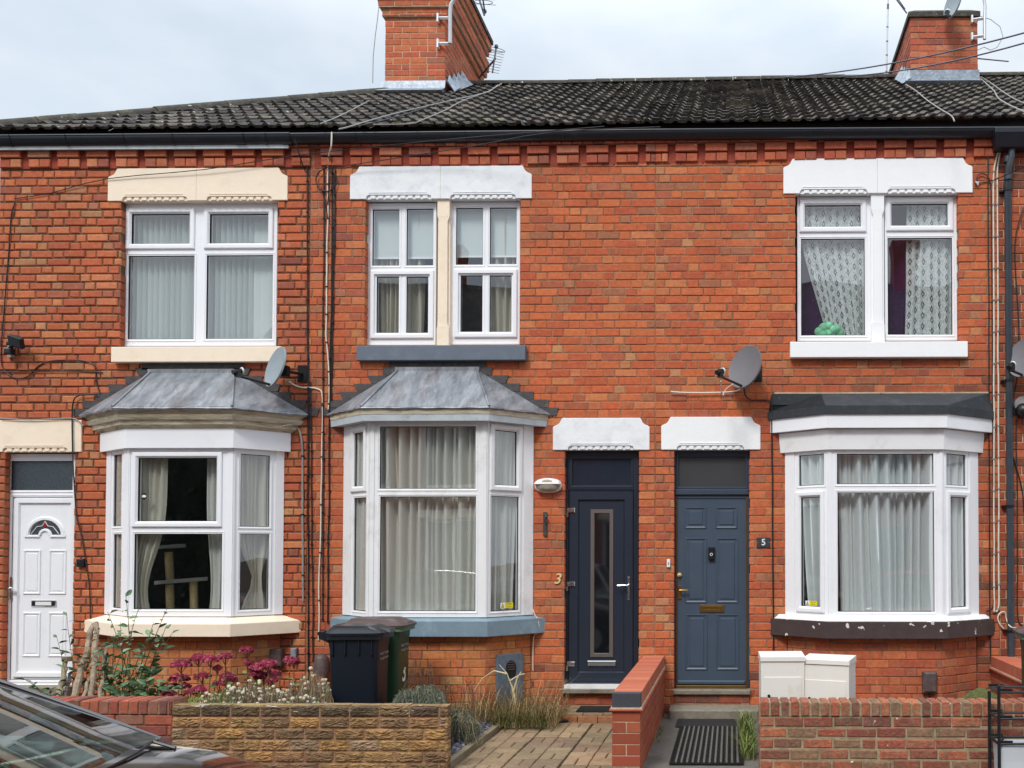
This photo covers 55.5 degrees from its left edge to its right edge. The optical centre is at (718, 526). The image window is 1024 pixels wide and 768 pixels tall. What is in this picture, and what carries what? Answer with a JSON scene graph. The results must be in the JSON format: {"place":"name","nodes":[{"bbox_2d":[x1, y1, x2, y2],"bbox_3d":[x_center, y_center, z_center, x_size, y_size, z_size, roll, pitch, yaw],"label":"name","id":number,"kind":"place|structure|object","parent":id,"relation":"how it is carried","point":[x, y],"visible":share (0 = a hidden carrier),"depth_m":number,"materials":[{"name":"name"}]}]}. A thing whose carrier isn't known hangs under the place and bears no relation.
{"place":"outdoors","nodes":[
{"label":"outdoors","id":0,"kind":"place"},
{"bbox_2d":[0,0,1023,129],"label":"sky","id":1,"kind":"structure","parent":0,"point":[57,57],"materials":[{"name":"white"}]},
{"bbox_2d":[280,647,749,703],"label":"ground","id":2,"kind":"structure","parent":0,"point":[530,679],"depth_m":16.10,"materials":[{"name":"soil"}]},
{"bbox_2d":[609,655,665,767],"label":"dividing wall","id":3,"kind":"structure","parent":2,"relation":"on","point":[637,708],"depth_m":7.51,"materials":[{"name":"red brick"}]},
{"bbox_2d":[454,722,612,767],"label":"block paving","id":4,"kind":"structure","parent":0,"point":[574,745],"depth_m":8.23,"materials":[{"name":"brick"}]},
{"bbox_2d":[643,714,758,767],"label":"garden path","id":5,"kind":"structure","parent":0,"point":[659,754],"depth_m":8.09,"materials":[{"name":"concrete"}]},
{"bbox_2d":[675,719,736,726],"bbox_3d":[-0.121,1.969,9.405,0.611,0.010,0.423,0,-1,1],"label":"rubber mat","id":6,"kind":"object","parent":5,"relation":"on","point":[704,722],"visible":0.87,"depth_m":9.41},
{"bbox_2d":[669,726,743,764],"bbox_3d":[-0.088,1.938,8.392,0.611,0.022,1.604,0,-1,1],"label":"door mat","id":7,"kind":"object","parent":5,"relation":"on","point":[702,745],"depth_m":8.22,"materials":[{"name":"rubber"}]},
{"bbox_2d":[726,703,758,760],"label":"green grass","id":8,"kind":"structure","parent":5,"relation":"on","point":[747,745],"depth_m":8.44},
{"bbox_2d":[988,684,1023,767],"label":"metal gate","id":9,"kind":"object","parent":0,"point":[1008,753],"visible":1,"depth_m":7.00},
{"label":"garden soil","id":10,"kind":"structure","parent":0,"visible":0},
{"bbox_2d":[52,612,104,696],"bbox_3d":[-5.703,1.274,8.362,0.496,1.031,0.231,0,-1,-15],"label":"weed","id":11,"kind":"object","parent":10,"relation":"on","point":[73,669],"visible":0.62,"depth_m":8.34,"materials":[{"name":"green plant"}]},
{"bbox_2d":[71,623,93,695],"bbox_3d":[-5.691,1.210,8.380,0.076,0.664,0.504,0,-1,-17],"label":"branch","id":12,"kind":"object","parent":10,"relation":"on","point":[78,680],"visible":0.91,"depth_m":8.34,"materials":[{"name":"brown plant"}]},
{"bbox_2d":[88,621,99,695],"bbox_3d":[-5.590,1.202,8.379,0.062,0.678,0.561,1,-1,-30],"label":"branch","id":13,"kind":"object","parent":10,"relation":"on","point":[93,683],"visible":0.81,"depth_m":8.36,"materials":[{"name":"brown plant"}]},
{"bbox_2d":[51,695,187,742],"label":"brick wall","id":14,"kind":"structure","parent":10,"relation":"on","point":[152,715],"depth_m":7.42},
{"bbox_2d":[92,590,178,695],"bbox_3d":[-5.150,1.169,8.190,0.791,1.237,0.470,0,-1,1],"label":"leafy shrub","id":15,"kind":"object","parent":10,"relation":"on","point":[112,644],"visible":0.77,"depth_m":8.17,"materials":[{"name":"green plant"}]},
{"bbox_2d":[93,663,184,696],"bbox_3d":[-4.947,1.482,8.072,0.764,0.608,0.389,0,-1,15],"label":"leafy shrub","id":16,"kind":"object","parent":10,"relation":"on","point":[142,687],"visible":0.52,"depth_m":8.04,"materials":[{"name":"green plant"}]},
{"bbox_2d":[0,80,474,696],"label":"terraced house","id":17,"kind":"structure","parent":10,"relation":"on","point":[186,408],"depth_m":10.15,"materials":[{"name":"brick"}]},
{"bbox_2d":[4,334,24,357],"bbox_3d":[-7.563,-1.947,10.046,0.327,0.225,0.139,-1,-1,26],"label":"security light","id":18,"kind":"object","parent":17,"relation":"attached to","point":[13,342],"visible":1,"depth_m":10.02,"materials":[{"name":"black plastic"}]},
{"bbox_2d":[7,497,74,678],"bbox_3d":[-7.348,0.666,10.165,0.693,1.978,0.129,0,-1,1],"label":"door","id":19,"kind":"structure","parent":17,"relation":"in","point":[41,589],"depth_m":10.19,"materials":[{"name":"white plastic"}]},
{"bbox_2d":[0,202,100,393],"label":"cable","id":20,"kind":"object","parent":17,"relation":"attached to","point":[4,312],"visible":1,"depth_m":10.14,"materials":[{"name":"black plastic"}]},
{"bbox_2d":[116,455,121,606],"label":"curtain","id":21,"kind":"object","parent":17,"relation":"hanging from","point":[119,540],"visible":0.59,"depth_m":9.98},
{"bbox_2d":[137,459,167,607],"bbox_3d":[-5.987,0.057,9.844,0.372,1.679,0.069,0,-1,1],"label":"curtain","id":22,"kind":"object","parent":17,"relation":"hanging from","point":[154,486],"visible":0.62,"depth_m":9.84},
{"bbox_2d":[154,544,207,608],"bbox_3d":[-5.949,0.638,10.325,0.642,0.900,0.360,0,-1,1],"label":"cat tree","id":23,"kind":"object","parent":17,"relation":"in","point":[171,579],"visible":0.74,"depth_m":10.29,"materials":[{"name":"fabric"}]},
{"bbox_2d":[104,448,283,616],"bbox_3d":[-5.643,0.061,9.915,1.931,1.743,0.425,0,-1,1],"label":"bay window","id":24,"kind":"structure","parent":17,"relation":"in","point":[227,523],"depth_m":9.75,"materials":[{"name":"white plastic"}]},
{"bbox_2d":[124,203,278,346],"bbox_3d":[-5.675,-2.760,10.252,1.717,1.593,0.081,0,-1,1],"label":"window","id":25,"kind":"structure","parent":17,"relation":"in","point":[201,246],"depth_m":10.23,"materials":[{"name":"white plastic"}]},
{"bbox_2d":[131,216,272,338],"bbox_3d":[-5.748,-2.806,10.370,1.722,1.537,0.074,0,-1,1],"label":"vertical blind","id":26,"kind":"object","parent":17,"relation":"attached to","point":[240,298],"visible":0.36,"depth_m":10.36,"materials":[{"name":"fabric"}]},
{"bbox_2d":[207,459,221,608],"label":"curtain","id":27,"kind":"object","parent":17,"relation":"hanging from","point":[215,546],"visible":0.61,"depth_m":9.87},
{"bbox_2d":[240,455,267,608],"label":"curtain","id":28,"kind":"object","parent":17,"relation":"hanging from","point":[254,493],"visible":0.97,"depth_m":9.95,"materials":[{"name":"fabric"}]},
{"bbox_2d":[231,347,306,386],"bbox_3d":[-4.655,-1.675,9.784,0.378,0.436,0.747,0,-1,18],"label":"satellite dish","id":29,"kind":"object","parent":17,"relation":"attached to","point":[276,368],"visible":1,"depth_m":9.86,"materials":[{"name":"grey metal"}]},
{"bbox_2d":[282,424,304,600],"bbox_3d":[-4.506,-0.153,9.924,0.122,1.892,0.309,0,-1,1],"label":"cable","id":30,"kind":"object","parent":17,"relation":"attached to","point":[302,514],"visible":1,"depth_m":10.05,"materials":[{"name":"white plastic"}]},
{"bbox_2d":[306,156,309,679],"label":"cable","id":31,"kind":"object","parent":17,"relation":"attached to","point":[308,446],"visible":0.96,"depth_m":10.06,"materials":[{"name":"black plastic"}]},
{"bbox_2d":[14,126,603,198],"bbox_3d":[-4.397,-3.835,9.974,6.529,0.534,0.263,0,-1,6],"label":"cable","id":32,"kind":"object","parent":17,"relation":"attached to","point":[309,153],"visible":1,"depth_m":10.08,"materials":[{"name":"black plastic"}]},
{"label":"garden soil","id":33,"kind":"structure","parent":0,"visible":0},
{"bbox_2d":[161,659,192,696],"bbox_3d":[-4.703,1.462,8.140,0.236,0.646,0.390,1,-1,-26],"label":"sedum","id":34,"kind":"object","parent":33,"relation":"on","point":[180,663],"visible":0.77,"depth_m":8.08,"materials":[{"name":"pink plant"}]},
{"bbox_2d":[183,653,222,702],"bbox_3d":[-4.435,1.436,8.043,0.359,0.693,0.251,-1,-2,45],"label":"sedum","id":35,"kind":"object","parent":33,"relation":"on","point":[197,689],"visible":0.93,"depth_m":8.02,"materials":[{"name":"pink plant"}]},
{"bbox_2d":[212,652,237,693],"bbox_3d":[-4.289,1.435,8.156,0.173,0.700,0.297,0,-1,-11],"label":"sedum","id":36,"kind":"object","parent":33,"relation":"in","point":[229,677],"visible":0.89,"depth_m":8.09,"materials":[{"name":"pink plant"}]},
{"bbox_2d":[194,679,327,702],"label":"dried flowers","id":37,"kind":"object","parent":33,"relation":"on","point":[248,695],"visible":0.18,"depth_m":7.69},
{"bbox_2d":[248,659,281,696],"bbox_3d":[-3.932,1.461,8.157,0.366,0.647,0.253,-1,-2,35],"label":"sedum","id":38,"kind":"object","parent":33,"relation":"on","point":[256,673],"visible":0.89,"depth_m":8.11,"materials":[{"name":"pink plant"}]},
{"bbox_2d":[276,667,333,703],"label":"dried flowers","id":39,"kind":"object","parent":33,"relation":"on","point":[318,689],"visible":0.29,"depth_m":7.88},
{"bbox_2d":[171,703,450,767],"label":"stone wall","id":40,"kind":"structure","parent":33,"relation":"on","point":[341,735],"depth_m":7.39,"materials":[{"name":"stone"}]},
{"bbox_2d":[317,623,395,702],"bbox_3d":[-3.256,1.407,8.468,0.613,1.046,0.475,0,-1,-3],"label":"wheelie bin","id":41,"kind":"object","parent":33,"relation":"on","point":[358,662],"visible":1,"depth_m":8.28,"materials":[{"name":"black plastic"}]},
{"bbox_2d":[337,616,416,702],"bbox_3d":[-3.285,1.406,9.000,0.668,1.071,0.520,0,-1,1],"label":"wheelie bin","id":42,"kind":"object","parent":33,"relation":"on","point":[398,651],"visible":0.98,"depth_m":8.84,"materials":[{"name":"green plastic"}]},
{"bbox_2d":[392,683,451,749],"bbox_3d":[-2.647,1.610,8.252,0.578,0.554,1.147,0,-1,-16],"label":"lavender","id":43,"kind":"object","parent":33,"relation":"on","point":[419,696],"visible":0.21,"depth_m":7.88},
{"bbox_2d":[436,679,475,727],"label":"tall seed stalks","id":44,"kind":"object","parent":33,"relation":"on","point":[472,699],"visible":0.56,"depth_m":8.62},
{"bbox_2d":[451,705,483,744],"bbox_3d":[-2.409,1.737,8.592,0.498,0.340,1.214,0,-1,-15],"label":"lavender","id":45,"kind":"object","parent":33,"relation":"on","point":[462,727],"visible":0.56,"depth_m":8.21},
{"bbox_2d":[449,719,497,755],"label":"slate chippings","id":46,"kind":"object","parent":33,"relation":"on","point":[455,748],"visible":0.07,"depth_m":8.23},
{"bbox_2d":[403,658,435,696],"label":"tall seed stalks","id":47,"kind":"object","parent":46,"relation":"on","point":[422,685],"visible":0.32,"depth_m":8.21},
{"bbox_2d":[449,721,503,767],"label":"timber edging","id":48,"kind":"object","parent":33,"relation":"on","point":[463,753],"visible":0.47,"depth_m":8.16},
{"bbox_2d":[289,0,679,712],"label":"terraced house","id":49,"kind":"structure","parent":33,"relation":"on","point":[559,378],"depth_m":10.09,"materials":[{"name":"brick"}]},
{"bbox_2d":[289,381,323,639],"bbox_3d":[-4.434,-0.177,10.055,0.367,2.777,0.048,0,-1,-4],"label":"cable","id":50,"kind":"object","parent":49,"relation":"attached to","point":[320,504],"visible":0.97,"depth_m":10.05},
{"bbox_2d":[309,381,314,660],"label":"cable","id":51,"kind":"object","parent":49,"relation":"attached to","point":[311,520],"visible":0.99,"depth_m":10.05,"materials":[{"name":"black plastic"}]},
{"bbox_2d":[314,653,328,676],"bbox_3d":[-4.211,1.459,9.931,0.146,0.240,0.150,0,-1,1],"label":"brown cowl","id":52,"kind":"object","parent":49,"relation":"attached to","point":[321,664],"visible":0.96,"depth_m":9.87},
{"bbox_2d":[321,156,324,619],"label":"cable","id":53,"kind":"object","parent":49,"relation":"attached to","point":[323,458],"visible":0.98,"depth_m":10.09,"materials":[{"name":"black plastic"}]},
{"bbox_2d":[325,132,332,409],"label":"cable","id":54,"kind":"object","parent":49,"relation":"attached to","point":[326,286],"visible":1,"depth_m":10.10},
{"bbox_2d":[326,156,333,622],"bbox_3d":[-4.184,-1.536,10.086,0.039,5.123,0.028,0,-1,1],"label":"cable","id":55,"kind":"object","parent":49,"relation":"attached to","point":[329,385],"visible":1,"depth_m":10.08,"materials":[{"name":"black plastic"}]},
{"bbox_2d":[330,169,335,399],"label":"cable","id":56,"kind":"object","parent":49,"relation":"attached to","point":[333,271],"visible":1,"depth_m":10.10,"materials":[{"name":"black plastic"}]},
{"bbox_2d":[357,433,365,609],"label":"curtain","id":57,"kind":"object","parent":49,"relation":"hanging from","point":[361,587],"visible":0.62,"depth_m":9.91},
{"bbox_2d":[374,259,398,332],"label":"curtain","id":58,"kind":"object","parent":49,"relation":"hanging from","point":[388,320],"visible":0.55,"depth_m":10.34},
{"bbox_2d":[370,202,433,258],"bbox_3d":[-3.494,-3.257,10.299,0.769,0.631,0.013,0,-1,1],"label":"roller blind","id":59,"kind":"object","parent":49,"relation":"attached to","point":[420,243],"visible":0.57,"depth_m":10.30,"materials":[{"name":"fabric"}]},
{"bbox_2d":[367,203,437,345],"bbox_3d":[-3.461,-2.750,10.227,0.773,1.557,0.066,0,-1,1],"label":"window","id":60,"kind":"structure","parent":49,"relation":"in","point":[403,208],"depth_m":10.20,"materials":[{"name":"white plastic"}]},
{"bbox_2d":[408,202,425,332],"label":"curtain","id":61,"kind":"object","parent":49,"relation":"hanging from","point":[416,298],"visible":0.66,"depth_m":10.34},
{"bbox_2d":[381,427,475,609],"bbox_3d":[-3.033,-0.099,9.767,1.064,2.000,0.139,0,-1,1],"label":"curtain","id":62,"kind":"object","parent":49,"relation":"hanging from","point":[428,553],"visible":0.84,"depth_m":9.76,"materials":[{"name":"fabric"}]},
{"bbox_2d":[342,422,533,616],"bbox_3d":[-3.012,-0.081,9.870,2.046,2.031,0.438,0,-1,1],"label":"bay window","id":63,"kind":"structure","parent":49,"relation":"in","point":[371,489],"depth_m":9.69,"materials":[{"name":"plastic"}]},
{"bbox_2d":[437,0,455,48],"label":"aerial mast","id":64,"kind":"object","parent":49,"relation":"attached to","point":[448,17],"visible":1,"depth_m":13.13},
{"bbox_2d":[451,202,520,344],"bbox_3d":[-2.541,-2.755,10.214,0.765,1.560,0.066,0,-1,1],"label":"window","id":65,"kind":"structure","parent":49,"relation":"in","point":[486,207],"depth_m":10.19,"materials":[{"name":"white plastic"}]},
{"bbox_2d":[458,209,515,257],"bbox_3d":[-2.568,-3.261,10.286,0.756,0.613,0.013,0,-1,1],"label":"roller blind","id":66,"kind":"object","parent":49,"relation":"attached to","point":[470,233],"visible":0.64,"depth_m":10.28,"materials":[{"name":"fabric"}]},
{"bbox_2d":[328,127,658,168],"bbox_3d":[-2.376,-3.980,9.789,3.720,0.235,0.196,0,-1,12],"label":"cable","id":67,"kind":"object","parent":49,"relation":"attached to","point":[493,142],"visible":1,"depth_m":9.87,"materials":[{"name":"black plastic"}]},
{"bbox_2d":[491,431,515,610],"bbox_3d":[-2.249,-0.083,9.869,0.075,1.986,0.375,-1,-2,45],"label":"curtain","id":68,"kind":"object","parent":49,"relation":"hanging from","point":[503,517],"visible":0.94,"depth_m":9.85,"materials":[{"name":"fabric"}]},
{"bbox_2d":[491,209,515,331],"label":"curtain","id":69,"kind":"object","parent":49,"relation":"hanging from","point":[500,304],"visible":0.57,"depth_m":10.32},
{"bbox_2d":[495,653,522,706],"bbox_3d":[-2.186,1.598,9.798,0.312,0.537,0.040,1,-2,-44],"label":"blue board","id":70,"kind":"object","parent":49,"relation":"attached to","point":[511,665],"visible":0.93,"depth_m":9.78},
{"bbox_2d":[534,478,561,492],"bbox_3d":[-1.825,-0.443,9.988,0.286,0.156,0.104,0,-1,1],"label":"wall lamp","id":71,"kind":"object","parent":49,"relation":"attached to","point":[548,485],"visible":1,"depth_m":9.96,"materials":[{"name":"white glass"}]},
{"bbox_2d":[561,705,612,724],"bbox_3d":[-1.219,1.987,9.714,0.821,0.185,0.525,0,-1,1],"label":"brick step","id":72,"kind":"object","parent":49,"relation":"attached to","point":[573,716],"visible":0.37,"depth_m":9.46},
{"bbox_2d":[566,491,633,680],"bbox_3d":[-1.282,0.634,10.083,0.728,2.049,0.120,0,-1,1],"label":"door","id":73,"kind":"structure","parent":49,"relation":"in","point":[601,523],"depth_m":10.10,"materials":[{"name":"blue"}]},
{"bbox_2d":[448,673,594,727],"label":"straw grass","id":74,"kind":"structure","parent":33,"relation":"on","point":[512,709],"depth_m":9.31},
{"bbox_2d":[480,702,566,727],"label":"green grass","id":75,"kind":"structure","parent":33,"relation":"on","point":[513,725],"depth_m":9.10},
{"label":"garden soil","id":76,"kind":"structure","parent":0,"visible":0},
{"bbox_2d":[758,651,804,698],"bbox_3d":[0.533,1.496,7.969,0.388,0.848,0.290,0,-1,1],"label":"utility meter box","id":77,"kind":"object","parent":76,"relation":"on","point":[781,673],"visible":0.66,"depth_m":7.84,"materials":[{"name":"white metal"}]},
{"bbox_2d":[655,10,999,719],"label":"terraced house","id":78,"kind":"structure","parent":76,"relation":"on","point":[745,165],"depth_m":10.04,"materials":[{"name":"brick"}]},
{"bbox_2d":[677,499,745,684],"bbox_3d":[-0.080,0.695,10.072,0.741,1.994,0.105,0,-1,1],"label":"door","id":79,"kind":"structure","parent":78,"relation":"in","point":[711,594],"depth_m":10.08,"materials":[{"name":"blue wood"}]},
{"bbox_2d":[715,346,761,388],"bbox_3d":[0.209,-1.670,9.733,0.494,0.466,0.621,0,-1,1],"label":"satellite dish","id":80,"kind":"object","parent":78,"relation":"attached to","point":[745,369],"visible":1,"depth_m":9.79,"materials":[{"name":"grey metal"}]},
{"bbox_2d":[743,388,773,649],"bbox_3d":[0.415,-0.084,9.977,0.342,2.791,0.083,0,-1,-15],"label":"cable","id":81,"kind":"object","parent":78,"relation":"attached to","point":[772,502],"visible":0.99,"depth_m":9.98,"materials":[{"name":"black plastic"}]},
{"bbox_2d":[801,454,823,605],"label":"curtain","id":82,"kind":"object","parent":78,"relation":"hanging from","point":[812,469],"visible":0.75,"depth_m":9.83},
{"bbox_2d":[796,205,850,341],"bbox_3d":[1.155,-2.800,10.388,0.619,1.554,0.073,0,-1,1],"label":"purple curtain","id":83,"kind":"object","parent":78,"relation":"hanging from","point":[812,320],"visible":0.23,"depth_m":10.38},
{"bbox_2d":[814,321,842,334],"bbox_3d":[1.197,-2.137,10.194,0.318,0.180,0.135,0,-1,1],"label":"green cushion","id":84,"kind":"object","parent":78,"relation":"on","point":[828,328],"visible":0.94,"depth_m":10.15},
{"bbox_2d":[801,207,863,334],"bbox_3d":[1.247,-2.808,10.217,0.752,1.519,0.080,0,-1,1],"label":"lace curtain","id":85,"kind":"object","parent":78,"relation":"hanging from","point":[811,251],"visible":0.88,"depth_m":10.22,"materials":[{"name":"fabric"}]},
{"bbox_2d":[797,197,870,341],"bbox_3d":[1.249,-2.786,10.153,0.802,1.572,0.081,0,-1,1],"label":"window","id":86,"kind":"structure","parent":78,"relation":"in","point":[804,233],"depth_m":10.13,"materials":[{"name":"white plastic"}]},
{"bbox_2d":[839,454,893,610],"bbox_3d":[1.556,0.068,9.801,0.589,1.694,0.078,0,-1,1],"label":"curtain","id":87,"kind":"object","parent":78,"relation":"hanging from","point":[845,496],"visible":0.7,"depth_m":9.79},
{"bbox_2d":[785,450,978,616],"bbox_3d":[1.731,0.075,9.825,2.053,1.730,0.392,0,-1,1],"label":"bay window","id":88,"kind":"structure","parent":78,"relation":"in","point":[795,492],"depth_m":9.67,"materials":[{"name":"white plastic"}]},
{"bbox_2d":[837,454,933,611],"bbox_3d":[1.758,0.067,9.739,1.045,1.687,0.187,0,-1,3],"label":"curtain","id":89,"kind":"object","parent":78,"relation":"hanging from","point":[912,515],"visible":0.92,"depth_m":9.74,"materials":[{"name":"fabric"}]},
{"bbox_2d":[888,206,909,333],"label":"purple curtain","id":90,"kind":"object","parent":78,"relation":"hanging from","point":[896,284],"visible":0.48,"depth_m":10.35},
{"bbox_2d":[785,32,1023,77],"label":"overhead wire","id":91,"kind":"object","parent":78,"relation":"attached to","point":[911,59],"visible":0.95,"depth_m":11.71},
{"bbox_2d":[884,196,957,341],"bbox_3d":[2.187,-2.788,10.139,0.788,1.570,0.081,0,-1,1],"label":"window","id":92,"kind":"structure","parent":78,"relation":"in","point":[948,231],"depth_m":10.12,"materials":[{"name":"white plastic"}]},
{"bbox_2d":[905,206,950,333],"bbox_3d":[2.301,-2.803,10.208,0.556,1.517,0.056,0,-1,1],"label":"lace curtain","id":93,"kind":"object","parent":78,"relation":"hanging from","point":[925,310],"visible":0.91,"depth_m":10.21,"materials":[{"name":"fabric"}]},
{"bbox_2d":[922,671,936,697],"bbox_3d":[2.154,1.688,9.571,0.144,0.415,0.070,0,-1,1],"label":"meter cover","id":94,"kind":"object","parent":78,"relation":"attached to","point":[929,682],"visible":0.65,"depth_m":9.54,"materials":[{"name":"black plastic"}]},
{"bbox_2d":[841,42,1023,76],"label":"overhead wire","id":95,"kind":"object","parent":78,"relation":"attached to","point":[937,63],"visible":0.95,"depth_m":11.83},
{"bbox_2d":[943,0,960,19],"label":"satellite dish","id":96,"kind":"object","parent":78,"relation":"attached to","point":[951,7],"visible":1,"depth_m":12.85,"materials":[{"name":"grey metal"}]},
{"bbox_2d":[946,454,961,606],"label":"curtain","id":97,"kind":"object","parent":78,"relation":"hanging from","point":[953,469],"visible":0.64,"depth_m":9.84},
{"bbox_2d":[975,173,993,610],"bbox_3d":[2.831,-1.446,9.979,0.183,4.682,0.021,0,-1,1],"label":"cable","id":98,"kind":"object","parent":78,"relation":"attached to","point":[992,332],"visible":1,"depth_m":10.00,"materials":[{"name":"beige plastic"}]},
{"bbox_2d":[987,139,990,660],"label":"cable","id":99,"kind":"object","parent":78,"relation":"attached to","point":[988,381],"visible":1,"depth_m":9.99,"materials":[{"name":"beige plastic"}]},
{"bbox_2d":[992,153,998,611],"bbox_3d":[2.957,-1.581,9.982,0.109,4.970,0.037,0,-1,8],"label":"cable","id":100,"kind":"object","parent":78,"relation":"attached to","point":[994,426],"visible":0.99,"depth_m":9.98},
{"bbox_2d":[996,153,1000,611],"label":"cable","id":101,"kind":"object","parent":78,"relation":"attached to","point":[998,394],"visible":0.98,"depth_m":9.98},
{"bbox_2d":[991,127,1023,656],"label":"downpipe","id":102,"kind":"object","parent":78,"relation":"attached to","point":[1009,141],"visible":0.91,"depth_m":9.88,"materials":[{"name":"black plastic"}]},
{"bbox_2d":[804,653,855,698],"bbox_3d":[0.932,1.506,7.925,0.412,0.826,0.277,0,-1,20],"label":"parcel box","id":103,"kind":"object","parent":76,"relation":"on","point":[827,676],"visible":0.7,"depth_m":7.82,"materials":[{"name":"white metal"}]},
{"bbox_2d":[758,697,1023,767],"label":"brick wall","id":104,"kind":"structure","parent":76,"relation":"on","point":[845,732],"depth_m":7.33,"materials":[{"name":"brick"}]},
{"bbox_2d":[937,72,1023,658],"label":"terraced house","id":105,"kind":"structure","parent":76,"relation":"on","point":[1008,83],"depth_m":10.01,"materials":[{"name":"brick"}]},
{"bbox_2d":[1006,339,1023,377],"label":"satellite dish","id":106,"kind":"object","parent":105,"relation":"attached to","point":[1015,366],"visible":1,"depth_m":9.83,"materials":[{"name":"grey plastic"}]},
{"bbox_2d":[1006,207,1023,511],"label":"cable","id":107,"kind":"object","parent":105,"relation":"attached to","point":[1018,341],"visible":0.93,"depth_m":9.97,"materials":[{"name":"black plastic"}]},
{"bbox_2d":[1015,420,1022,625],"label":"cable","id":108,"kind":"object","parent":105,"relation":"attached to","point":[1017,521],"visible":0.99,"depth_m":9.94,"materials":[{"name":"black plastic"}]},
{"bbox_2d":[989,656,1021,699],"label":"dividing wall","id":109,"kind":"structure","parent":76,"relation":"on","point":[1006,670],"depth_m":9.38,"materials":[{"name":"red brick"}]},
{"bbox_2d":[1013,626,1023,697],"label":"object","id":110,"kind":"object","parent":76,"relation":"on","point":[1018,632],"visible":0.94,"depth_m":8.32,"materials":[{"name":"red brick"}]},
{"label":"road","id":111,"kind":"structure","parent":0,"visible":0},
{"bbox_2d":[0,679,269,767],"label":"parked car","id":112,"kind":"object","parent":111,"relation":"on","point":[39,730],"visible":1,"depth_m":3.96,"materials":[{"name":"black paint"}]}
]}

